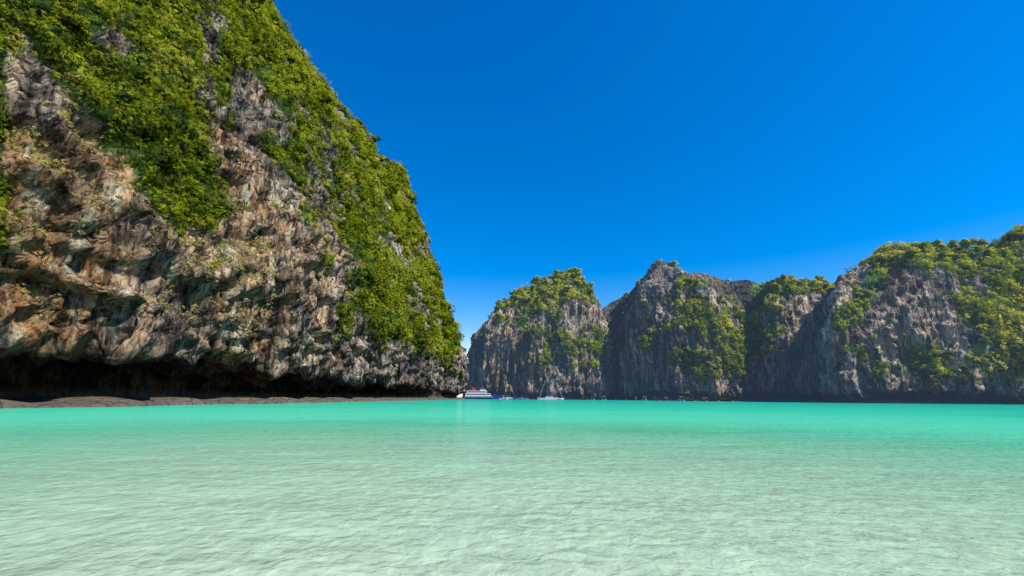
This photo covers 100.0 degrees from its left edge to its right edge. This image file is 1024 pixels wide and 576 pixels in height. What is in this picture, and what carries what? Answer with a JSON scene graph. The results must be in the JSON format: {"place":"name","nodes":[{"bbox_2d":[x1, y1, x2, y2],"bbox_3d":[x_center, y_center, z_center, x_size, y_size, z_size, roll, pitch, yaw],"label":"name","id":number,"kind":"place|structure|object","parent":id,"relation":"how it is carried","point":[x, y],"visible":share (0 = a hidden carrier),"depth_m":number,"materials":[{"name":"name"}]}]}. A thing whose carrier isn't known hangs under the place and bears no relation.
{"place":"outdoors","nodes":[
{"label":"outdoors","id":0,"kind":"place"},
{"bbox_2d":[0,0,468,407],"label":"cliff","id":1,"kind":"structure","parent":0,"point":[85,348],"depth_m":66.03,"materials":[{"name":"grey stone"}]},
{"bbox_2d":[6,65,428,342],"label":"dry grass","id":2,"kind":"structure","parent":1,"relation":"on","point":[41,159],"depth_m":55.69,"materials":[{"name":"brown plant"}]},
{"bbox_2d":[0,0,468,377],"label":"foliage","id":3,"kind":"object","parent":1,"relation":"on","point":[380,176],"visible":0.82,"depth_m":99.85,"materials":[{"name":"green plant"}]},
{"bbox_2d":[251,2,391,188],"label":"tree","id":4,"kind":"object","parent":1,"relation":"on","point":[285,62],"visible":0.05,"depth_m":131.92,"materials":[{"name":"green plant"}]},
{"bbox_2d":[250,0,416,234],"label":"trees","id":5,"kind":"object","parent":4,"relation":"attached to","point":[327,98],"visible":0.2,"depth_m":150.36,"materials":[{"name":"green plant"}]},
{"bbox_2d":[0,438,1023,575],"bbox_3d":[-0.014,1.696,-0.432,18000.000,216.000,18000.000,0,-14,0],"label":"shallow water","id":6,"kind":"structure","parent":0,"point":[408,507],"depth_m":7.21,"materials":[{"name":"teal liquid"}]},
{"bbox_2d":[0,397,1023,463],"bbox_3d":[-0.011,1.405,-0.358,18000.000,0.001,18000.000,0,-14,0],"label":"water surface","id":7,"kind":"object","parent":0,"point":[984,432],"depth_m":23.88,"materials":[{"name":"teal liquid"}]},
{"bbox_2d":[462,387,501,398],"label":"ferry","id":8,"kind":"object","parent":7,"relation":"on","point":[480,394],"visible":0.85,"depth_m":357.44,"materials":[{"name":"white metal"}]},
{"bbox_2d":[537,376,556,399],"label":"sailboat","id":9,"kind":"object","parent":7,"relation":"on","point":[548,398],"visible":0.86,"depth_m":350.36,"materials":[{"name":"white plastic"}]},
{"bbox_2d":[463,261,827,401],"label":"cliff","id":10,"kind":"structure","parent":0,"point":[661,379],"depth_m":366.15,"materials":[{"name":"grey stone"}]},
{"bbox_2d":[467,258,835,387],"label":"foliage","id":11,"kind":"object","parent":10,"relation":"on","point":[745,351],"visible":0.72,"depth_m":343.04,"materials":[{"name":"green plant"}]},
{"bbox_2d":[495,260,829,316],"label":"trees","id":12,"kind":"object","parent":10,"relation":"on","point":[575,271],"visible":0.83,"depth_m":396.12,"materials":[{"name":"green plant"}]},
{"bbox_2d":[516,266,824,302],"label":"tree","id":13,"kind":"object","parent":10,"relation":"on","point":[673,266],"visible":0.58,"depth_m":356.12,"materials":[{"name":"green plant"}]},
{"bbox_2d":[273,0,1023,396],"label":"sky","id":14,"kind":"structure","parent":0,"point":[758,141],"materials":[{"name":"blue"}]},
{"bbox_2d":[770,240,1023,404],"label":"cliff","id":15,"kind":"structure","parent":0,"point":[918,306],"depth_m":230.59,"materials":[{"name":"grey stone"}]},
{"bbox_2d":[778,224,1023,392],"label":"foliage","id":16,"kind":"object","parent":15,"relation":"on","point":[999,284],"visible":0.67,"depth_m":230.74,"materials":[{"name":"green plant"}]},
{"bbox_2d":[855,228,1023,298],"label":"trees","id":17,"kind":"object","parent":15,"relation":"on","point":[1017,234],"visible":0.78,"depth_m":253.28,"materials":[{"name":"green plant"}]},
{"bbox_2d":[864,237,1020,296],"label":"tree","id":18,"kind":"object","parent":15,"relation":"on","point":[943,256],"visible":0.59,"depth_m":252.89,"materials":[{"name":"green plant"}]}
]}

